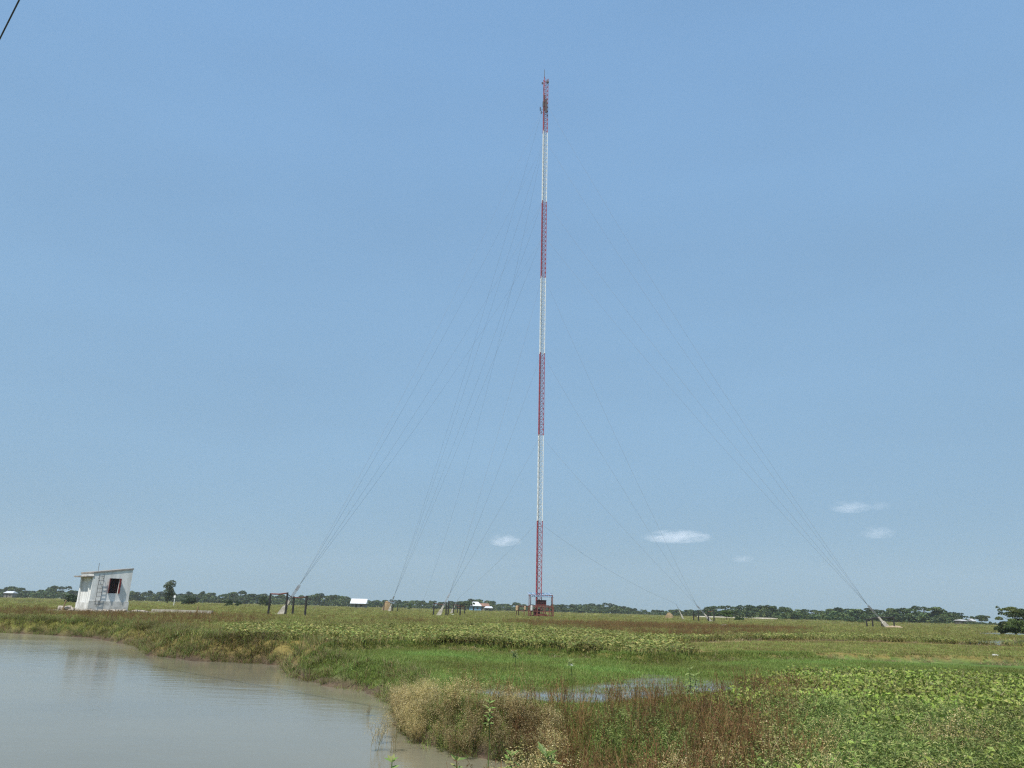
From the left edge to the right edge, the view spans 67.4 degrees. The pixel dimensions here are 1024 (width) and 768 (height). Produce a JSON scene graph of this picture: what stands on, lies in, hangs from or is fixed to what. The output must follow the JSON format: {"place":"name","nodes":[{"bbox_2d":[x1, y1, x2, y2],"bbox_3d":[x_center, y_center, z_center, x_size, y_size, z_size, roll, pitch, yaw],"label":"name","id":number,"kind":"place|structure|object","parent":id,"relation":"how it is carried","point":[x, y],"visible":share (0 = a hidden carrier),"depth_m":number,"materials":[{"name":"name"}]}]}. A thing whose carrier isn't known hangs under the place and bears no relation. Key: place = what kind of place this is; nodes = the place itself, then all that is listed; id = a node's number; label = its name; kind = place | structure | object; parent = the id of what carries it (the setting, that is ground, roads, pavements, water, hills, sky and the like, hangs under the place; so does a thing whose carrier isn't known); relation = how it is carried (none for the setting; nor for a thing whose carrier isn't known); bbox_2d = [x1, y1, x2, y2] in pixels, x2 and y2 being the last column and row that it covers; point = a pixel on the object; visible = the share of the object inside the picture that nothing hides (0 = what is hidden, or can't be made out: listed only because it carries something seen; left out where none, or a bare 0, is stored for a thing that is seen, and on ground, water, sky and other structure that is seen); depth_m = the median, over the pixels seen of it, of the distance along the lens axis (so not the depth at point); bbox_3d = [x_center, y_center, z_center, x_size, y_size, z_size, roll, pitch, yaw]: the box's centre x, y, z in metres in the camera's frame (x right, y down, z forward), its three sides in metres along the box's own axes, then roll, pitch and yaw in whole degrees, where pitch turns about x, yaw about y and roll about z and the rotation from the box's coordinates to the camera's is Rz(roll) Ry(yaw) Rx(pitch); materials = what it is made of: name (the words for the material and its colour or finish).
{"place":"outdoors","nodes":[
{"label":"outdoors","id":0,"kind":"place"},
{"bbox_2d":[0,0,19,38],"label":"overhead cable","id":1,"kind":"object","parent":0,"point":[15,7],"visible":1,"depth_m":15.19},
{"bbox_2d":[0,633,522,767],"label":"river water","id":2,"kind":"structure","parent":0,"point":[72,702],"depth_m":11.13,"materials":[{"name":"liquid"}]},
{"bbox_2d":[362,716,390,750],"bbox_3d":[-1.561,4.059,8.850,0.337,0.453,0.328,4,-17,-7],"label":"dry weed","id":3,"kind":"object","parent":2,"relation":"in","point":[375,734],"visible":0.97,"depth_m":8.88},
{"bbox_2d":[372,711,393,743],"bbox_3d":[-1.596,4.193,9.344,0.328,0.475,0.313,2,-16,0],"label":"dry weed","id":4,"kind":"object","parent":2,"relation":"in","point":[380,727],"visible":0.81,"depth_m":9.34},
{"bbox_2d":[378,702,393,736],"bbox_3d":[-1.602,4.313,9.774,0.270,0.486,0.300,-6,-18,25],"label":"dry weed","id":5,"kind":"object","parent":2,"relation":"in","point":[386,720],"visible":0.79,"depth_m":9.78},
{"bbox_2d":[381,715,403,752],"bbox_3d":[-1.373,4.029,8.820,0.301,0.505,0.283,11,-19,-29],"label":"dry weed","id":6,"kind":"object","parent":2,"relation":"in","point":[394,732],"visible":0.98,"depth_m":8.83,"materials":[{"name":"plant"}]},
{"bbox_2d":[451,754,465,767],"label":"leafy weed","id":7,"kind":"object","parent":2,"relation":"on","point":[455,758],"visible":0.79,"depth_m":4.74,"materials":[{"name":"green plant"}]},
{"bbox_2d":[0,597,1023,654],"label":"field grass","id":8,"kind":"structure","parent":0,"point":[343,614],"depth_m":75.97,"materials":[{"name":"plant"}]},
{"bbox_2d":[0,597,1023,767],"bbox_3d":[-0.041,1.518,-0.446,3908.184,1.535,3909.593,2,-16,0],"label":"field ground","id":9,"kind":"structure","parent":0,"point":[348,682],"depth_m":21.46,"materials":[{"name":"plant"}]},
{"bbox_2d":[3,591,16,597],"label":"farm house","id":10,"kind":"structure","parent":9,"relation":"on","point":[11,594],"depth_m":461.38,"materials":[{"name":"metal"}]},
{"bbox_2d":[5,586,25,591],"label":"broadleaf tree","id":11,"kind":"object","parent":9,"relation":"on","point":[9,588],"visible":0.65,"depth_m":500.25,"materials":[{"name":"green plant"}]},
{"bbox_2d":[16,591,30,597],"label":"broadleaf tree","id":12,"kind":"object","parent":9,"relation":"on","point":[20,594],"visible":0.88,"depth_m":476.02,"materials":[{"name":"green plant"}]},
{"bbox_2d":[37,588,56,598],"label":"broadleaf tree","id":13,"kind":"object","parent":9,"relation":"on","point":[49,589],"visible":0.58,"depth_m":475.95,"materials":[{"name":"green plant"}]},
{"bbox_2d":[54,586,73,598],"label":"broadleaf tree","id":14,"kind":"object","parent":9,"relation":"on","point":[66,587],"visible":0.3,"depth_m":500.63,"materials":[{"name":"green plant"}]},
{"bbox_2d":[64,594,77,602],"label":"round bush","id":15,"kind":"object","parent":9,"relation":"on","point":[72,597],"visible":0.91,"depth_m":143.69,"materials":[{"name":"green plant"}]},
{"bbox_2d":[74,563,133,609],"bbox_3d":[-28.832,14.602,54.755,4.054,3.477,3.978,-14,-22,42],"label":"white hut","id":16,"kind":"object","parent":9,"relation":"on","point":[105,589],"visible":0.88,"depth_m":53.77,"materials":[{"name":"paint"}]},
{"bbox_2d":[80,579,89,601],"bbox_3d":[-29.807,14.693,53.671,1.669,2.121,0.050,-14,-22,42],"label":"door","id":17,"kind":"structure","parent":16,"relation":"in","point":[85,585],"depth_m":53.85,"materials":[{"name":"paint"}]},
{"bbox_2d":[108,578,121,593],"bbox_3d":[-28.013,14.196,54.002,0.540,1.311,0.970,-14,-22,42],"label":"window","id":18,"kind":"structure","parent":16,"relation":"in","point":[113,583],"depth_m":54.14,"materials":[{"name":"glass"}]},
{"bbox_2d":[129,592,144,600],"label":"broadleaf tree","id":19,"kind":"object","parent":9,"relation":"on","point":[135,596],"visible":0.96,"depth_m":470.91,"materials":[{"name":"green plant"}]},
{"bbox_2d":[163,580,175,603],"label":"upright tree","id":20,"kind":"object","parent":9,"relation":"on","point":[169,591],"visible":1,"depth_m":197.01,"materials":[{"name":"green plant"}]},
{"bbox_2d":[151,609,210,613],"bbox_3d":[-27.080,18.691,63.085,4.927,0.260,0.350,2,-16,0],"label":"concrete strip","id":21,"kind":"object","parent":9,"relation":"on","point":[165,610],"visible":0.43,"depth_m":62.93,"materials":[{"name":"concrete"}]},
{"bbox_2d":[179,596,197,604],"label":"round bush","id":22,"kind":"object","parent":9,"relation":"on","point":[189,600],"visible":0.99,"depth_m":186.64,"materials":[{"name":"green plant"}]},
{"bbox_2d":[196,591,206,602],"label":"broadleaf tree","id":23,"kind":"object","parent":9,"relation":"on","point":[200,594],"visible":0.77,"depth_m":489.67,"materials":[{"name":"green plant"}]},
{"bbox_2d":[204,592,218,602],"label":"broadleaf tree","id":24,"kind":"object","parent":9,"relation":"on","point":[209,595],"visible":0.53,"depth_m":504.79,"materials":[{"name":"green plant"}]},
{"bbox_2d":[223,600,232,605],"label":"bush","id":25,"kind":"object","parent":9,"relation":"on","point":[230,602],"visible":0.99,"depth_m":182.04,"materials":[{"name":"green plant"}]},
{"bbox_2d":[224,592,240,598],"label":"broadleaf tree","id":26,"kind":"object","parent":9,"relation":"on","point":[232,594],"visible":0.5,"depth_m":473.04,"materials":[{"name":"green plant"}]},
{"bbox_2d":[237,590,246,603],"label":"broadleaf tree","id":27,"kind":"object","parent":9,"relation":"on","point":[242,592],"visible":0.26,"depth_m":480.12,"materials":[{"name":"green plant"}]},
{"bbox_2d":[240,594,255,603],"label":"broadleaf tree","id":28,"kind":"object","parent":9,"relation":"on","point":[251,596],"visible":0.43,"depth_m":472.14,"materials":[{"name":"green plant"}]},
{"bbox_2d":[257,595,270,605],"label":"round bush","id":29,"kind":"object","parent":9,"relation":"on","point":[263,600],"visible":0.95,"depth_m":219.88,"materials":[{"name":"green plant"}]},
{"bbox_2d":[267,592,307,614],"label":"post enclosure","id":30,"kind":"object","parent":9,"relation":"on","point":[286,603],"visible":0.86,"depth_m":69.29,"materials":[{"name":"metal"}]},
{"bbox_2d":[277,584,300,613],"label":"guy anchor","id":31,"kind":"object","parent":9,"relation":"on","point":[281,610],"visible":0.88,"depth_m":70.95,"materials":[{"name":"concrete"}]},
{"bbox_2d":[312,593,327,605],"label":"broadleaf tree","id":32,"kind":"object","parent":9,"relation":"on","point":[317,596],"visible":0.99,"depth_m":487.86,"materials":[{"name":"green plant"}]},
{"bbox_2d":[329,594,340,603],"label":"broadleaf tree","id":33,"kind":"object","parent":9,"relation":"on","point":[334,597],"visible":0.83,"depth_m":484.96,"materials":[{"name":"green plant"}]},
{"bbox_2d":[350,599,367,607],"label":"farm house","id":34,"kind":"structure","parent":9,"relation":"on","point":[357,603],"depth_m":317.19,"materials":[{"name":"metal"}]},
{"bbox_2d":[372,600,382,607],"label":"broadleaf tree","id":35,"kind":"object","parent":9,"relation":"on","point":[377,602],"visible":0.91,"depth_m":489.96,"materials":[{"name":"green plant"}]},
{"bbox_2d":[382,601,391,610],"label":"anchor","id":36,"kind":"object","parent":9,"relation":"on","point":[387,605],"visible":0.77,"depth_m":164.36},
{"bbox_2d":[385,754,399,767],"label":"leafy weed","id":37,"kind":"object","parent":9,"relation":"on","point":[392,758],"visible":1,"depth_m":4.46,"materials":[{"name":"green plant"}]},
{"bbox_2d":[415,600,425,607],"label":"broadleaf tree","id":38,"kind":"object","parent":9,"relation":"on","point":[419,602],"visible":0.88,"depth_m":497.09,"materials":[{"name":"green plant"}]},
{"bbox_2d":[0,604,841,767],"label":"brown weeds","id":39,"kind":"object","parent":9,"relation":"on","point":[652,697],"depth_m":8.02,"materials":[{"name":"plant"}]},
{"bbox_2d":[437,594,449,614],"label":"guy anchor","id":40,"kind":"object","parent":9,"relation":"on","point":[440,611],"visible":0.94,"depth_m":97.72,"materials":[{"name":"concrete"}]},
{"bbox_2d":[437,602,451,608],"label":"broadleaf tree","id":41,"kind":"object","parent":9,"relation":"on","point":[438,603],"visible":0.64,"depth_m":495.89,"materials":[{"name":"green plant"}]},
{"bbox_2d":[433,601,460,615],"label":"post enclosure","id":42,"kind":"object","parent":9,"relation":"on","point":[446,612],"visible":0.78,"depth_m":98.57,"materials":[{"name":"metal"}]},
{"bbox_2d":[459,601,474,609],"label":"round tree","id":43,"kind":"object","parent":9,"relation":"on","point":[466,603],"visible":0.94,"depth_m":315.93,"materials":[{"name":"green plant"}]},
{"bbox_2d":[469,602,481,610],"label":"farm house","id":44,"kind":"structure","parent":9,"relation":"on","point":[477,606],"depth_m":365.09,"materials":[{"name":"white metal"}]},
{"bbox_2d":[480,603,489,610],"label":"farm house","id":45,"kind":"structure","parent":9,"relation":"on","point":[483,606],"depth_m":413.46,"materials":[{"name":"metal"}]},
{"bbox_2d":[482,698,494,767],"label":"leafy weed","id":46,"kind":"object","parent":9,"relation":"on","point":[489,709],"visible":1,"depth_m":7.38,"materials":[{"name":"green plant"}]},
{"bbox_2d":[484,606,492,610],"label":"farm house","id":47,"kind":"structure","parent":9,"relation":"on","point":[488,608],"depth_m":336.24,"materials":[{"name":"metal"}]},
{"bbox_2d":[487,601,500,610],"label":"broadleaf tree","id":48,"kind":"object","parent":9,"relation":"on","point":[493,603],"visible":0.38,"depth_m":520.13,"materials":[{"name":"green plant"}]},
{"bbox_2d":[0,588,996,624],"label":"undergrowth","id":49,"kind":"object","parent":9,"relation":"on","point":[919,618],"visible":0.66,"depth_m":453.80,"materials":[{"name":"green plant"}]},
{"bbox_2d":[497,749,520,767],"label":"leafy weed","id":50,"kind":"object","parent":9,"relation":"on","point":[512,752],"visible":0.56,"depth_m":4.56,"materials":[{"name":"green plant"}]},
{"bbox_2d":[516,606,553,616],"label":"rail fence","id":51,"kind":"object","parent":9,"relation":"on","point":[531,609],"visible":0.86,"depth_m":122.15,"materials":[{"name":"metal"}]},
{"bbox_2d":[527,592,553,616],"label":"equipment cage","id":52,"kind":"object","parent":9,"relation":"on","point":[531,594],"visible":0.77,"depth_m":123.71,"materials":[{"name":"metal"}]},
{"bbox_2d":[536,600,546,616],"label":"control cabinet","id":53,"kind":"object","parent":9,"relation":"on","point":[541,602],"visible":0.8,"depth_m":123.69,"materials":[{"name":"metal"}]},
{"bbox_2d":[535,69,548,616],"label":"guyed mast","id":54,"kind":"object","parent":9,"relation":"on","point":[545,103],"visible":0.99,"depth_m":137.63,"materials":[{"name":"metal"}]},
{"bbox_2d":[300,110,541,583],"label":"guy wire","id":55,"kind":"object","parent":54,"relation":"attached to","point":[418,365],"visible":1,"depth_m":91.96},
{"bbox_2d":[301,240,540,582],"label":"guy wire","id":56,"kind":"object","parent":54,"relation":"attached to","point":[421,419],"visible":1,"depth_m":94.22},
{"bbox_2d":[303,144,542,578],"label":"guy wire","id":57,"kind":"object","parent":54,"relation":"attached to","point":[405,404],"visible":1,"depth_m":89.84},
{"bbox_2d":[397,241,540,588],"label":"guy wire","id":58,"kind":"object","parent":54,"relation":"attached to","point":[470,416],"visible":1,"depth_m":147.62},
{"bbox_2d":[403,116,540,567],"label":"guy wire","id":59,"kind":"object","parent":54,"relation":"attached to","point":[474,341],"visible":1,"depth_m":152.21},
{"bbox_2d":[422,161,539,602],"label":"guy wire","id":60,"kind":"object","parent":54,"relation":"attached to","point":[487,387],"visible":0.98,"depth_m":152.22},
{"bbox_2d":[452,282,540,584],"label":"guy wire","id":61,"kind":"object","parent":54,"relation":"attached to","point":[494,445],"visible":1,"depth_m":114.85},
{"bbox_2d":[538,742,559,765],"bbox_3d":[0.205,2.298,4.320,0.155,0.506,0.173,2,-16,0],"label":"leafy weed","id":62,"kind":"object","parent":9,"relation":"on","point":[544,752],"visible":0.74,"depth_m":4.38,"materials":[{"name":"green plant"}]},
{"bbox_2d":[437,674,734,702],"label":"puddle water","id":63,"kind":"structure","parent":9,"relation":"on","point":[657,679],"depth_m":12.25,"materials":[{"name":"liquid"}]},
{"bbox_2d":[221,621,1023,655],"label":"crop rows","id":64,"kind":"object","parent":9,"relation":"on","point":[541,636],"visible":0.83,"depth_m":24.62,"materials":[{"name":"plant"}]},
{"bbox_2d":[292,635,1023,667],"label":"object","id":65,"kind":"object","parent":9,"relation":"on","point":[748,640],"visible":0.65,"depth_m":21.58,"materials":[{"name":"plant"}]},
{"bbox_2d":[684,667,693,700],"bbox_3d":[2.333,3.987,10.111,0.160,0.517,0.174,10,-18,-25],"label":"leafy weed","id":66,"kind":"object","parent":9,"relation":"on","point":[690,686],"visible":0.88,"depth_m":10.13,"materials":[{"name":"green plant"}]},
{"bbox_2d":[691,672,699,696],"bbox_3d":[2.395,3.989,9.994,0.154,0.454,0.149,2,-16,0],"label":"leafy weed","id":67,"kind":"object","parent":9,"relation":"on","point":[695,683],"visible":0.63,"depth_m":10.03,"materials":[{"name":"green plant"}]},
{"bbox_2d":[385,668,1014,767],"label":"straw weeds","id":68,"kind":"object","parent":9,"relation":"on","point":[405,712],"visible":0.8,"depth_m":8.76,"materials":[{"name":"plant"}]},
{"bbox_2d":[693,610,714,620],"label":"post enclosure","id":69,"kind":"object","parent":9,"relation":"on","point":[707,615],"visible":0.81,"depth_m":115.54,"materials":[{"name":"metal"}]},
{"bbox_2d":[697,605,711,620],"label":"guy anchor","id":70,"kind":"object","parent":9,"relation":"on","point":[704,614],"visible":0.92,"depth_m":116.07,"materials":[{"name":"concrete"}]},
{"bbox_2d":[551,293,682,576],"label":"guy wire","id":71,"kind":"object","parent":70,"relation":"attached to","point":[618,442],"visible":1,"depth_m":127.27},
{"bbox_2d":[396,686,1023,767],"label":"soft green weeds","id":72,"kind":"object","parent":9,"relation":"on","point":[979,759],"depth_m":6.38,"materials":[{"name":"plant"}]},
{"bbox_2d":[705,605,725,616],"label":"broadleaf tree","id":73,"kind":"object","parent":9,"relation":"on","point":[714,607],"visible":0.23,"depth_m":314.41,"materials":[{"name":"green plant"}]},
{"bbox_2d":[720,610,733,619],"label":"leafy tree","id":74,"kind":"object","parent":9,"relation":"on","point":[725,613],"visible":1,"depth_m":162.94,"materials":[{"name":"green plant"}]},
{"bbox_2d":[717,605,736,616],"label":"broadleaf tree","id":75,"kind":"object","parent":9,"relation":"on","point":[727,606],"visible":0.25,"depth_m":307.42,"materials":[{"name":"green plant"}]},
{"bbox_2d":[742,605,759,616],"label":"broadleaf tree","id":76,"kind":"object","parent":9,"relation":"on","point":[751,608],"visible":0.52,"depth_m":318.31,"materials":[{"name":"green plant"}]},
{"bbox_2d":[761,605,779,617],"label":"broadleaf tree","id":77,"kind":"object","parent":9,"relation":"on","point":[773,608],"visible":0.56,"depth_m":315.68,"materials":[{"name":"green plant"}]},
{"bbox_2d":[777,606,797,619],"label":"broadleaf tree","id":78,"kind":"object","parent":9,"relation":"on","point":[787,610],"visible":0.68,"depth_m":307.42,"materials":[{"name":"green plant"}]},
{"bbox_2d":[790,611,802,619],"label":"broadleaf tree","id":79,"kind":"object","parent":9,"relation":"on","point":[796,614],"visible":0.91,"depth_m":305.08,"materials":[{"name":"green plant"}]},
{"bbox_2d":[801,609,822,619],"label":"broadleaf tree","id":80,"kind":"object","parent":9,"relation":"on","point":[810,611],"visible":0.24,"depth_m":321.74,"materials":[{"name":"green plant"}]},
{"bbox_2d":[825,608,837,620],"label":"broadleaf tree","id":81,"kind":"object","parent":9,"relation":"on","point":[827,611],"visible":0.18,"depth_m":319.77,"materials":[{"name":"green plant"}]},
{"bbox_2d":[833,607,848,614],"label":"broadleaf tree","id":82,"kind":"object","parent":9,"relation":"on","point":[839,610],"visible":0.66,"depth_m":320.24,"materials":[{"name":"green plant"}]},
{"bbox_2d":[679,664,1023,767],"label":"leafy crop","id":83,"kind":"object","parent":9,"relation":"on","point":[933,688],"visible":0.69,"depth_m":9.82,"materials":[{"name":"plant"}]},
{"bbox_2d":[687,640,1023,660],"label":"pasture grass","id":84,"kind":"structure","parent":9,"relation":"on","point":[882,648],"depth_m":25.95,"materials":[{"name":"plant"}]},
{"bbox_2d":[846,609,868,621],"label":"broadleaf tree","id":85,"kind":"object","parent":9,"relation":"on","point":[860,612],"visible":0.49,"depth_m":303.06,"materials":[{"name":"green plant"}]},
{"bbox_2d":[863,608,886,621],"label":"broadleaf tree","id":86,"kind":"object","parent":9,"relation":"on","point":[868,611],"visible":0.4,"depth_m":325.32,"materials":[{"name":"green plant"}]},
{"bbox_2d":[867,605,888,626],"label":"guy anchor","id":87,"kind":"object","parent":9,"relation":"on","point":[884,624],"visible":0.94,"depth_m":99.67,"materials":[{"name":"concrete"}]},
{"bbox_2d":[546,239,860,597],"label":"guy wire","id":88,"kind":"object","parent":87,"relation":"attached to","point":[708,431],"visible":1,"depth_m":117.46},
{"bbox_2d":[548,145,863,599],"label":"guy wire","id":89,"kind":"object","parent":87,"relation":"attached to","point":[696,369],"visible":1,"depth_m":122.45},
{"bbox_2d":[548,205,864,601],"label":"guy wire","id":90,"kind":"object","parent":87,"relation":"attached to","point":[711,418],"visible":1,"depth_m":116.63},
{"bbox_2d":[551,112,866,603],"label":"guy wire","id":91,"kind":"object","parent":87,"relation":"attached to","point":[712,375],"visible":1,"depth_m":120.54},
{"bbox_2d":[866,617,894,626],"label":"post enclosure","id":92,"kind":"object","parent":9,"relation":"on","point":[886,618],"visible":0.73,"depth_m":100.73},
{"bbox_2d":[884,608,913,622],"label":"broadleaf tree","id":93,"kind":"object","parent":9,"relation":"on","point":[896,610],"visible":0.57,"depth_m":296.04,"materials":[{"name":"green plant"}]},
{"bbox_2d":[900,608,927,622],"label":"broadleaf tree","id":94,"kind":"object","parent":9,"relation":"on","point":[909,610],"visible":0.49,"depth_m":302.17,"materials":[{"name":"green plant"}]},
{"bbox_2d":[911,605,932,622],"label":"broadleaf tree","id":95,"kind":"object","parent":9,"relation":"on","point":[918,608],"visible":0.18,"depth_m":323.45,"materials":[{"name":"green plant"}]},
{"bbox_2d":[920,607,949,623],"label":"broadleaf tree","id":96,"kind":"object","parent":9,"relation":"on","point":[937,610],"visible":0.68,"depth_m":292.04,"materials":[{"name":"green plant"}]},
{"bbox_2d":[954,619,966,623],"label":"farm house","id":97,"kind":"structure","parent":9,"relation":"on","point":[959,621],"depth_m":289.15,"materials":[{"name":"metal"}]},
{"bbox_2d":[972,615,990,621],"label":"round tree","id":98,"kind":"object","parent":9,"relation":"on","point":[981,618],"visible":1,"depth_m":315.56,"materials":[{"name":"green plant"}]},
{"bbox_2d":[978,639,1023,645],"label":"puddle water","id":99,"kind":"structure","parent":9,"relation":"on","point":[1015,641],"depth_m":45.60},
{"bbox_2d":[996,623,1007,633],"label":"round bush","id":100,"kind":"object","parent":9,"relation":"on","point":[999,629],"visible":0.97,"depth_m":76.46,"materials":[{"name":"green plant"}]},
{"bbox_2d":[994,606,1023,632],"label":"willowy tree","id":101,"kind":"object","parent":9,"relation":"on","point":[1013,612],"visible":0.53,"depth_m":78.60,"materials":[{"name":"green plant"}]},
{"bbox_2d":[1003,618,1023,633],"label":"round bush","id":102,"kind":"object","parent":9,"relation":"on","point":[1014,626],"visible":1,"depth_m":75.43,"materials":[{"name":"green plant"}]},
{"bbox_2d":[0,0,1023,622],"label":"sky","id":103,"kind":"structure","parent":0,"point":[236,236],"materials":[{"name":"blue"}]},
{"bbox_2d":[297,639,1023,750],"label":"pasture grass","id":104,"kind":"structure","parent":0,"point":[440,659],"depth_m":16.42,"materials":[{"name":"plant"}]},
{"bbox_2d":[694,616,785,619],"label":"track embankment","id":105,"kind":"structure","parent":0,"point":[734,617],"depth_m":295.46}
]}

